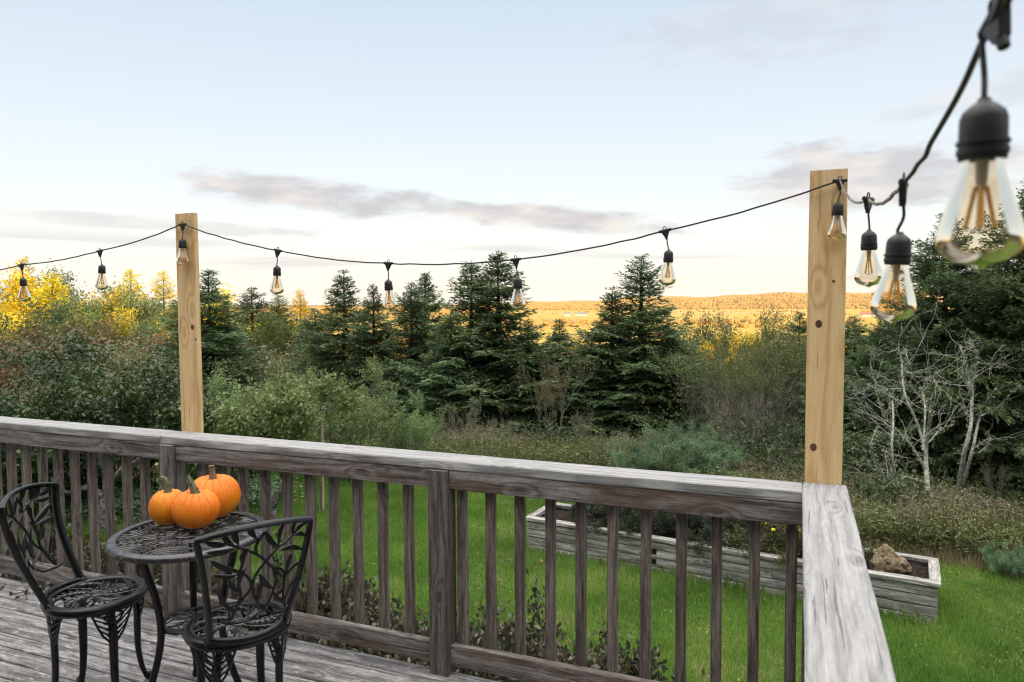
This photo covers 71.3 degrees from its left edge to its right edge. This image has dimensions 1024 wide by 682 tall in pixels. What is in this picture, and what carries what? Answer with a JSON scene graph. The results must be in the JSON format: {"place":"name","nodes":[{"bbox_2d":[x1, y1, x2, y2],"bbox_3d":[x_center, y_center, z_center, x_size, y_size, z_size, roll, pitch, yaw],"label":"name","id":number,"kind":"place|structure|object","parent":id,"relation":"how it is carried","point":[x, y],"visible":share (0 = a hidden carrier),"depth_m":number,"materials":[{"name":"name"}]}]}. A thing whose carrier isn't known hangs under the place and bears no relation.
{"place":"outdoors","nodes":[
{"label":"outdoors","id":0,"kind":"place"},
{"bbox_2d":[2,293,949,314],"bbox_3d":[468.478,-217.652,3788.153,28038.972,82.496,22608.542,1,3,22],"label":"hills","id":1,"kind":"structure","parent":0,"point":[867,307],"depth_m":2972.05,"materials":[{"name":"yellow plant"}]},
{"bbox_2d":[94,290,949,311],"bbox_3d":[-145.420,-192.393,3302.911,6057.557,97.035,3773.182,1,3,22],"label":"hill forest","id":2,"kind":"object","parent":1,"relation":"on","point":[710,301],"visible":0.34,"depth_m":3089.49,"materials":[{"name":"yellow plant"}]},
{"bbox_2d":[0,0,1023,305],"label":"sky","id":3,"kind":"structure","parent":0,"point":[398,131],"materials":[{"name":"white"}]},
{"bbox_2d":[3,467,1023,681],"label":"lawn","id":4,"kind":"structure","parent":0,"point":[798,610],"depth_m":6.37,"materials":[{"name":"plant"}]},
{"bbox_2d":[1,356,218,529],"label":"old apple tree","id":5,"kind":"object","parent":4,"relation":"on","point":[127,402],"visible":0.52,"depth_m":8.66,"materials":[{"name":"green plant"}]},
{"bbox_2d":[1,513,218,609],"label":"weigela shrub","id":6,"kind":"object","parent":4,"relation":"on","point":[156,573],"visible":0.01,"depth_m":5.08,"materials":[{"name":"green plant"}]},
{"bbox_2d":[0,325,227,528],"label":"glossy bush","id":7,"kind":"object","parent":4,"relation":"on","point":[9,407],"visible":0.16,"depth_m":10.30,"materials":[{"name":"green plant"}]},
{"bbox_2d":[0,541,256,613],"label":"weigela shrub","id":8,"kind":"object","parent":4,"relation":"on","point":[45,584],"visible":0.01,"depth_m":4.81,"materials":[{"name":"green plant"}]},
{"bbox_2d":[58,356,236,474],"bbox_3d":[-5.418,1.341,11.398,3.348,2.221,2.614,-1,3,-12],"label":"glossy bush","id":9,"kind":"object","parent":4,"relation":"on","point":[170,372],"visible":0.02,"depth_m":11.22,"materials":[{"name":"green plant"}]},
{"bbox_2d":[19,468,304,527],"bbox_3d":[-4.733,2.165,10.095,3.816,0.263,3.340,1,3,22],"label":"ground cover","id":10,"kind":"object","parent":4,"relation":"on","point":[254,484],"visible":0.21,"depth_m":9.89,"materials":[{"name":"green plant"}]},
{"bbox_2d":[113,559,349,638],"bbox_3d":[-1.854,1.987,4.551,1.655,1.499,1.768,2,4,39],"label":"weigela shrub","id":11,"kind":"object","parent":4,"relation":"on","point":[301,606],"visible":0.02,"depth_m":4.38,"materials":[{"name":"green plant"}]},
{"bbox_2d":[203,363,282,481],"bbox_3d":[-4.200,1.336,11.075,1.520,2.126,2.204,-1,3,-17],"label":"bush","id":12,"kind":"object","parent":4,"relation":"on","point":[217,385],"visible":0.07,"depth_m":10.43,"materials":[{"name":"green plant"}]},
{"bbox_2d":[148,366,374,518],"bbox_3d":[-3.187,1.309,9.047,2.842,2.005,1.855,-1,3,-9],"label":"bush","id":13,"kind":"object","parent":4,"relation":"on","point":[297,402],"visible":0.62,"depth_m":8.67,"materials":[{"name":"green plant"}]},
{"bbox_2d":[197,531,401,652],"bbox_3d":[-1.576,2.013,4.224,1.738,1.473,1.627,1,3,20],"label":"weigela shrub","id":14,"kind":"object","parent":4,"relation":"on","point":[347,599],"visible":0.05,"depth_m":4.38,"materials":[{"name":"green plant"}]},
{"bbox_2d":[187,567,482,673],"bbox_3d":[-0.959,2.030,3.857,1.627,1.473,1.738,0,3,1],"label":"weigela shrub","id":15,"kind":"object","parent":4,"relation":"on","point":[325,579],"visible":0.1,"depth_m":4.37,"materials":[{"name":"green plant"}]},
{"bbox_2d":[309,350,409,484],"bbox_3d":[-2.448,1.287,11.314,1.641,2.195,2.380,-1,3,-11],"label":"bush","id":16,"kind":"object","parent":4,"relation":"on","point":[336,430],"visible":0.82,"depth_m":11.21,"materials":[{"name":"green plant"}]},
{"bbox_2d":[385,387,446,450],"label":"bush","id":17,"kind":"object","parent":4,"relation":"on","point":[408,431],"visible":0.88,"depth_m":11.99,"materials":[{"name":"green plant"}]},
{"bbox_2d":[306,597,586,681],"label":"weigela shrub","id":18,"kind":"object","parent":4,"relation":"on","point":[474,641],"visible":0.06,"depth_m":3.78,"materials":[{"name":"green plant"}]},
{"bbox_2d":[21,481,1023,681],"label":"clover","id":19,"kind":"object","parent":4,"relation":"on","point":[687,591],"visible":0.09,"depth_m":6.57,"materials":[{"name":"green plant"}]},
{"bbox_2d":[22,476,1023,681],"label":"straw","id":20,"kind":"object","parent":4,"relation":"on","point":[1019,640],"visible":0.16,"depth_m":6.85,"materials":[{"name":"plant"}]},
{"bbox_2d":[412,568,637,681],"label":"weigela shrub","id":21,"kind":"object","parent":4,"relation":"on","point":[539,631],"visible":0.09,"depth_m":4.15,"materials":[{"name":"green plant"}]},
{"bbox_2d":[459,620,674,681],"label":"weigela shrub","id":22,"kind":"object","parent":4,"relation":"on","point":[634,666],"visible":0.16,"depth_m":3.82,"materials":[{"name":"green plant"}]},
{"bbox_2d":[526,502,940,624],"bbox_3d":[2.064,2.201,7.352,4.020,0.399,0.712,1,4,29],"label":"raised garden bed","id":23,"kind":"object","parent":4,"relation":"on","point":[919,585],"visible":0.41,"depth_m":6.93,"materials":[{"name":"grey wood"}]},
{"bbox_2d":[587,504,675,534],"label":"bed shrub","id":24,"kind":"object","parent":23,"relation":"in","point":[600,510],"visible":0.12,"depth_m":7.69,"materials":[{"name":"green plant"}]},
{"bbox_2d":[618,507,702,537],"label":"bed shrub","id":25,"kind":"object","parent":23,"relation":"in","point":[660,518],"visible":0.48,"depth_m":7.45,"materials":[{"name":"green plant"}]},
{"bbox_2d":[665,513,748,555],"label":"bed shrub","id":26,"kind":"object","parent":23,"relation":"in","point":[699,522],"visible":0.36,"depth_m":7.24,"materials":[{"name":"green plant"}]},
{"bbox_2d":[723,521,802,559],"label":"flowering shrub","id":27,"kind":"object","parent":23,"relation":"in","point":[770,545],"visible":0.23,"depth_m":6.93,"materials":[{"name":"green plant"}]},
{"bbox_2d":[768,523,880,568],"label":"flowering shrub","id":28,"kind":"object","parent":23,"relation":"in","point":[868,553],"visible":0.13,"depth_m":6.65,"materials":[{"name":"green plant"}]},
{"bbox_2d":[870,543,911,573],"bbox_3d":[3.447,1.985,6.485,0.403,0.298,0.229,-1,3,-9],"label":"rock","id":29,"kind":"object","parent":23,"relation":"on","point":[891,561],"visible":0.9,"depth_m":6.42,"materials":[{"name":"beige stone"}]},
{"bbox_2d":[979,539,1023,580],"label":"willow bush","id":30,"kind":"object","parent":4,"relation":"on","point":[1017,567],"visible":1,"depth_m":7.14,"materials":[{"name":"green plant"}]},
{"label":"deck frame","id":31,"kind":"structure","parent":4,"relation":"on","visible":0},
{"bbox_2d":[0,577,498,681],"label":"deck floor","id":32,"kind":"structure","parent":31,"relation":"on","point":[25,652],"depth_m":3.19,"materials":[{"name":"grey wood"}]},
{"bbox_2d":[0,482,150,681],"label":"bistro chair","id":33,"kind":"object","parent":32,"relation":"on","point":[81,612],"visible":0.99,"depth_m":2.82,"materials":[{"name":"black metal"}]},
{"bbox_2d":[104,511,268,681],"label":"bistro table","id":34,"kind":"object","parent":32,"relation":"on","point":[164,555],"visible":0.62,"depth_m":2.72,"materials":[{"name":"black metal"}]},
{"bbox_2d":[148,475,181,524],"bbox_3d":[-1.393,0.640,2.886,0.142,0.194,0.149,-1,3,-8],"label":"pumpkin","id":35,"kind":"object","parent":34,"relation":"on","point":[159,506],"visible":0.77,"depth_m":2.83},
{"bbox_2d":[171,473,219,528],"bbox_3d":[-1.260,0.632,2.843,0.181,0.211,0.186,-1,3,-10],"label":"pumpkin","id":36,"kind":"object","parent":34,"relation":"on","point":[194,507],"visible":1,"depth_m":2.78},
{"bbox_2d":[188,465,240,517],"bbox_3d":[-1.245,0.623,2.972,0.205,0.214,0.217,2,4,37],"label":"pumpkin","id":37,"kind":"object","parent":34,"relation":"on","point":[225,489],"visible":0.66,"depth_m":2.93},
{"bbox_2d":[182,516,312,681],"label":"bistro chair","id":38,"kind":"object","parent":32,"relation":"on","point":[205,640],"visible":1,"depth_m":2.43,"materials":[{"name":"black metal"}]},
{"bbox_2d":[0,416,895,681],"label":"deck railing","id":39,"kind":"object","parent":32,"relation":"on","point":[843,638],"visible":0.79,"depth_m":2.98,"materials":[{"name":"grey wood"}]},
{"bbox_2d":[175,213,203,432],"bbox_3d":[-1.668,-0.038,3.692,0.128,1.232,0.030,1,3,22],"label":"light post","id":40,"kind":"object","parent":39,"relation":"attached to","point":[189,330],"visible":0.98,"depth_m":3.67,"materials":[{"name":"brown wood"}]},
{"bbox_2d":[0,0,1023,322],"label":"string lights","id":41,"kind":"object","parent":40,"relation":"hanging from","point":[984,140],"visible":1,"depth_m":0.60,"materials":[{"name":"black plastic"}]},
{"bbox_2d":[805,168,847,484],"bbox_3d":[1.129,0.008,2.569,0.125,1.232,0.030,1,3,22],"label":"light post","id":42,"kind":"object","parent":39,"relation":"attached to","point":[826,299],"visible":0.98,"depth_m":2.56,"materials":[{"name":"brown wood"}]},
{"bbox_2d":[65,440,1023,577],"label":"tall grass","id":43,"kind":"structure","parent":0,"point":[970,562],"depth_m":7.77,"materials":[{"name":"green plant"}]},
{"bbox_2d":[140,309,952,373],"bbox_3d":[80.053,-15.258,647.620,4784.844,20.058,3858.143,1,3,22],"label":"valley fields","id":44,"kind":"structure","parent":0,"point":[592,315],"depth_m":1302.45,"materials":[{"name":"yellow plant"}]},
{"bbox_2d":[162,308,914,329],"bbox_3d":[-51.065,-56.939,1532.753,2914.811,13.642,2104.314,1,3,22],"label":"valley trees","id":45,"kind":"object","parent":44,"relation":"on","point":[747,320],"visible":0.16,"depth_m":948.92,"materials":[{"name":"plant"}]},
{"bbox_2d":[121,453,1023,565],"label":"meadow ground","id":46,"kind":"structure","parent":0,"point":[850,483],"depth_m":11.52,"materials":[{"name":"green plant"}]},
{"bbox_2d":[438,390,485,436],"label":"bare bush","id":47,"kind":"object","parent":46,"relation":"on","point":[469,419],"visible":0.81,"depth_m":15.30,"materials":[{"name":"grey plant"}]},
{"bbox_2d":[515,350,554,432],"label":"bare bush","id":48,"kind":"object","parent":46,"relation":"on","point":[540,400],"visible":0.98,"depth_m":15.09,"materials":[{"name":"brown plant"}]},
{"bbox_2d":[538,342,596,439],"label":"bare bush","id":49,"kind":"object","parent":46,"relation":"on","point":[564,394],"visible":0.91,"depth_m":15.61,"materials":[{"name":"brown plant"}]},
{"bbox_2d":[608,434,682,471],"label":"willow bush","id":50,"kind":"object","parent":46,"relation":"on","point":[631,461],"visible":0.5,"depth_m":11.01,"materials":[{"name":"green plant"}]},
{"bbox_2d":[312,420,1023,549],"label":"seed heads","id":51,"kind":"object","parent":46,"relation":"on","point":[948,497],"visible":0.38,"depth_m":8.18,"materials":[{"name":"plant"}]},
{"bbox_2d":[628,418,726,473],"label":"willow bush","id":52,"kind":"object","parent":46,"relation":"on","point":[671,448],"visible":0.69,"depth_m":10.96,"materials":[{"name":"green plant"}]},
{"bbox_2d":[647,330,771,443],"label":"alder tree","id":53,"kind":"object","parent":46,"relation":"on","point":[703,380],"visible":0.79,"depth_m":15.26,"materials":[{"name":"green plant"}]},
{"bbox_2d":[678,431,749,475],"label":"willow bush","id":54,"kind":"object","parent":46,"relation":"on","point":[712,458],"visible":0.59,"depth_m":10.91,"materials":[{"name":"green plant"}]},
{"bbox_2d":[702,372,775,449],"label":"bare bush","id":55,"kind":"object","parent":46,"relation":"on","point":[732,413],"visible":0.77,"depth_m":14.29,"materials":[{"name":"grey plant"}]},
{"bbox_2d":[708,337,845,451],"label":"alder tree","id":56,"kind":"object","parent":46,"relation":"on","point":[745,378],"visible":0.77,"depth_m":14.78,"materials":[{"name":"green plant"}]},
{"bbox_2d":[797,318,932,461],"bbox_3d":[7.647,1.204,14.627,3.166,3.601,3.287,-1,3,-20],"label":"spruce tree","id":57,"kind":"object","parent":46,"relation":"on","point":[876,339],"visible":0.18,"depth_m":14.46,"materials":[{"name":"green plant"}]},
{"bbox_2d":[844,344,938,502],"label":"dead tree","id":58,"kind":"object","parent":46,"relation":"on","point":[893,469],"visible":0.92,"depth_m":9.56,"materials":[{"name":"grey plant"}]},
{"bbox_2d":[843,297,981,498],"bbox_3d":[5.549,0.833,10.183,1.890,3.139,2.369,1,3,22],"label":"dead tree","id":59,"kind":"object","parent":46,"relation":"on","point":[924,449],"visible":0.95,"depth_m":9.86,"materials":[{"name":"grey plant"}]},
{"bbox_2d":[842,212,1023,487],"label":"spruce tree","id":60,"kind":"object","parent":46,"relation":"on","point":[935,270],"visible":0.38,"depth_m":12.54,"materials":[{"name":"green plant"}]},
{"bbox_2d":[894,180,1023,492],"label":"spruce tree","id":61,"kind":"object","parent":46,"relation":"on","point":[1004,289],"visible":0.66,"depth_m":11.37,"materials":[{"name":"green plant"}]},
{"bbox_2d":[896,306,1023,489],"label":"dead tree","id":62,"kind":"object","parent":46,"relation":"on","point":[962,476],"visible":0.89,"depth_m":10.69,"materials":[{"name":"grey plant"}]},
{"bbox_2d":[905,319,1022,486],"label":"spruce tree","id":63,"kind":"object","parent":46,"relation":"on","point":[982,429],"visible":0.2,"depth_m":11.87,"materials":[{"name":"green plant"}]},
{"bbox_2d":[382,374,804,454],"bbox_3d":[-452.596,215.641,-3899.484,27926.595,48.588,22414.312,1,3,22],"label":"woodland floor","id":64,"kind":"structure","parent":0,"point":[786,452],"depth_m":69.73,"materials":[{"name":"green plant"}]},
{"bbox_2d":[0,256,70,337],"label":"golden tree","id":65,"kind":"object","parent":64,"relation":"on","point":[25,259],"visible":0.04,"depth_m":55.70,"materials":[{"name":"yellow plant"}]},
{"bbox_2d":[0,272,77,340],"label":"golden tree","id":66,"kind":"object","parent":64,"relation":"on","point":[49,290],"visible":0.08,"depth_m":49.70,"materials":[{"name":"yellow leaves"},{"name":"dark bark"}]},
{"bbox_2d":[0,263,81,339],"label":"golden tree","id":67,"kind":"object","parent":64,"relation":"on","point":[17,285],"visible":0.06,"depth_m":52.65,"materials":[{"name":"yellow leaves"},{"name":"grey bark"}]},
{"bbox_2d":[0,258,93,315],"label":"round tree","id":68,"kind":"object","parent":64,"relation":"on","point":[61,280],"visible":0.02,"depth_m":61.79,"materials":[{"name":"yellow plant"}]},
{"bbox_2d":[0,314,117,401],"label":"thicket bush","id":69,"kind":"object","parent":64,"relation":"on","point":[6,379],"visible":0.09,"depth_m":28.38,"materials":[{"name":"green plant"}]},
{"bbox_2d":[1,313,144,395],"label":"thicket bush","id":70,"kind":"object","parent":64,"relation":"on","point":[104,331],"visible":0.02,"depth_m":32.45,"materials":[{"name":"green plant"}]},
{"bbox_2d":[0,301,157,358],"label":"round tree","id":71,"kind":"object","parent":64,"relation":"on","point":[85,324],"visible":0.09,"depth_m":42.05,"materials":[{"name":"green plant"}]},
{"bbox_2d":[0,286,161,349],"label":"round tree","id":72,"kind":"object","parent":64,"relation":"on","point":[63,310],"visible":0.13,"depth_m":43.43,"materials":[{"name":"yellow leaves"},{"name":"green leaves"},{"name":"grey bark"}]},
{"bbox_2d":[0,328,177,402],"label":"thicket bush","id":73,"kind":"object","parent":64,"relation":"on","point":[18,373],"visible":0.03,"depth_m":27.22,"materials":[{"name":"green plant"}]},
{"bbox_2d":[33,275,171,346],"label":"round tree","id":74,"kind":"object","parent":64,"relation":"on","point":[144,308],"visible":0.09,"depth_m":48.13,"materials":[{"name":"green leaves"},{"name":"yellow leaves"},{"name":"grey bark"}]},
{"bbox_2d":[69,335,205,381],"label":"thicket bush","id":75,"kind":"object","parent":64,"relation":"on","point":[120,359],"visible":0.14,"depth_m":25.14,"materials":[{"name":"green plant"}]},
{"bbox_2d":[75,280,204,343],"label":"golden tree","id":76,"kind":"object","parent":64,"relation":"on","point":[111,302],"visible":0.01,"depth_m":48.84,"materials":[{"name":"yellow plant"}]},
{"bbox_2d":[122,313,171,367],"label":"round tree","id":77,"kind":"object","parent":64,"relation":"on","point":[143,337],"visible":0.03,"depth_m":39.47,"materials":[{"name":"green plant"}]},
{"bbox_2d":[146,270,177,326],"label":"golden tree","id":78,"kind":"object","parent":64,"relation":"on","point":[167,291],"visible":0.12,"depth_m":54.86,"materials":[{"name":"yellow plant"}]},
{"bbox_2d":[147,298,178,368],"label":"spruce tree","id":79,"kind":"object","parent":64,"relation":"on","point":[173,315],"visible":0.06,"depth_m":35.73,"materials":[{"name":"green plant"}]},
{"bbox_2d":[151,269,276,403],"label":"spruce tree","id":80,"kind":"object","parent":64,"relation":"on","point":[219,344],"visible":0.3,"depth_m":21.74,"materials":[{"name":"green plant"}]},
{"bbox_2d":[175,346,308,400],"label":"thicket bush","id":81,"kind":"object","parent":64,"relation":"on","point":[271,372],"visible":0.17,"depth_m":22.00,"materials":[{"name":"green plant"}]},
{"bbox_2d":[227,286,286,363],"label":"spruce tree","id":82,"kind":"object","parent":64,"relation":"on","point":[254,296],"visible":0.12,"depth_m":32.84,"materials":[{"name":"green plant"}]},
{"bbox_2d":[215,301,308,361],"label":"round tree","id":83,"kind":"object","parent":64,"relation":"on","point":[270,332],"visible":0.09,"depth_m":29.83,"materials":[{"name":"green plant"}]},
{"bbox_2d":[254,294,300,352],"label":"spruce tree","id":84,"kind":"object","parent":64,"relation":"on","point":[279,304],"visible":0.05,"depth_m":39.94,"materials":[{"name":"green plant"}]},
{"bbox_2d":[284,308,358,385],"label":"spruce tree","id":85,"kind":"object","parent":64,"relation":"on","point":[315,328],"visible":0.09,"depth_m":24.89,"materials":[{"name":"green plant"}]},
{"bbox_2d":[280,268,392,438],"bbox_3d":[-5.286,0.537,21.531,5.676,5.498,6.336,0,3,13],"label":"spruce tree","id":86,"kind":"object","parent":64,"relation":"on","point":[325,342],"visible":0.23,"depth_m":21.21,"materials":[{"name":"green plant"}]},
{"bbox_2d":[324,284,405,437],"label":"spruce tree","id":87,"kind":"object","parent":64,"relation":"on","point":[370,345],"visible":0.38,"depth_m":20.34,"materials":[{"name":"green plant"}]},
{"bbox_2d":[361,282,439,428],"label":"spruce tree","id":88,"kind":"object","parent":64,"relation":"on","point":[411,351],"visible":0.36,"depth_m":19.30,"materials":[{"name":"green plant"}]},
{"bbox_2d":[366,270,450,421],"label":"spruce tree","id":89,"kind":"object","parent":64,"relation":"on","point":[426,284],"visible":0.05,"depth_m":20.36,"materials":[{"name":"green plant"}]},
{"bbox_2d":[379,310,503,440],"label":"spruce tree","id":90,"kind":"object","parent":64,"relation":"on","point":[443,393],"visible":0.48,"depth_m":17.77,"materials":[{"name":"green plant"}]},
{"bbox_2d":[401,261,535,434],"bbox_3d":[-1.227,0.655,18.866,5.692,5.663,5.076,1,3,23],"label":"spruce tree","id":91,"kind":"object","parent":64,"relation":"on","point":[474,270],"visible":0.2,"depth_m":18.68,"materials":[{"name":"green plant"}]},
{"bbox_2d":[407,250,575,438],"bbox_3d":[-0.210,0.306,18.628,5.557,5.360,5.255,0,3,5],"label":"spruce tree","id":92,"kind":"object","parent":64,"relation":"on","point":[505,293],"visible":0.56,"depth_m":17.99,"materials":[{"name":"green plant"}]},
{"bbox_2d":[459,318,575,439],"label":"spruce tree","id":93,"kind":"object","parent":64,"relation":"on","point":[535,373],"visible":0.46,"depth_m":17.61,"materials":[{"name":"green plant"}]},
{"bbox_2d":[81,421,1023,559],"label":"weed","id":94,"kind":"object","parent":64,"relation":"on","point":[884,525],"depth_m":8.17,"materials":[{"name":"green plant"}]},
{"bbox_2d":[536,319,588,415],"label":"spruce tree","id":95,"kind":"object","parent":64,"relation":"on","point":[559,336],"visible":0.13,"depth_m":19.41,"materials":[{"name":"green plant"}]},
{"bbox_2d":[541,339,640,441],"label":"spruce tree","id":96,"kind":"object","parent":64,"relation":"on","point":[579,396],"visible":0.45,"depth_m":17.03,"materials":[{"name":"green plant"}]},
{"bbox_2d":[533,285,705,445],"bbox_3d":[2.646,0.702,17.792,4.497,4.216,5.020,0,3,-2],"label":"spruce tree","id":97,"kind":"object","parent":64,"relation":"on","point":[614,307],"visible":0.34,"depth_m":17.25,"materials":[{"name":"green plant"}]},
{"bbox_2d":[546,253,742,444],"bbox_3d":[3.317,0.473,17.524,5.052,5.243,5.120,0,3,1],"label":"spruce tree","id":98,"kind":"object","parent":64,"relation":"on","point":[649,323],"visible":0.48,"depth_m":16.96,"materials":[{"name":"green plant"}]},
{"bbox_2d":[270,378,1023,537],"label":"undergrowth","id":99,"kind":"object","parent":64,"relation":"on","point":[882,489],"visible":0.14,"depth_m":11.68,"materials":[{"name":"green plant"}]},
{"bbox_2d":[616,329,751,446],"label":"spruce tree","id":100,"kind":"object","parent":64,"relation":"on","point":[674,402],"visible":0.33,"depth_m":16.74,"materials":[{"name":"green plant"}]},
{"bbox_2d":[634,304,749,415],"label":"alder tree","id":101,"kind":"object","parent":64,"relation":"on","point":[727,343],"visible":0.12,"depth_m":18.47,"materials":[{"name":"green plant"}]},
{"bbox_2d":[650,303,806,438],"bbox_3d":[5.306,0.900,17.088,4.013,3.614,3.052,1,3,23],"label":"alder tree","id":102,"kind":"object","parent":64,"relation":"on","point":[715,344],"visible":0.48,"depth_m":16.76,"materials":[{"name":"green plant"}]},
{"bbox_2d":[742,311,806,435],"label":"tree","id":103,"kind":"object","parent":64,"relation":"on","point":[788,410],"visible":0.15,"depth_m":21.92,"materials":[{"name":"green plant"}]},
{"bbox_2d":[746,303,806,443],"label":"alder tree","id":104,"kind":"object","parent":64,"relation":"on","point":[764,333],"visible":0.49,"depth_m":19.09,"materials":[{"name":"green plant"}]},
{"bbox_2d":[731,322,880,430],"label":"alder tree","id":105,"kind":"object","parent":64,"relation":"on","point":[796,388],"visible":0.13,"depth_m":19.39,"materials":[{"name":"green plant"}]},
{"bbox_2d":[780,315,879,446],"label":"spruce tree","id":106,"kind":"object","parent":64,"relation":"on","point":[859,329],"visible":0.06,"depth_m":17.51,"materials":[{"name":"green plant"}]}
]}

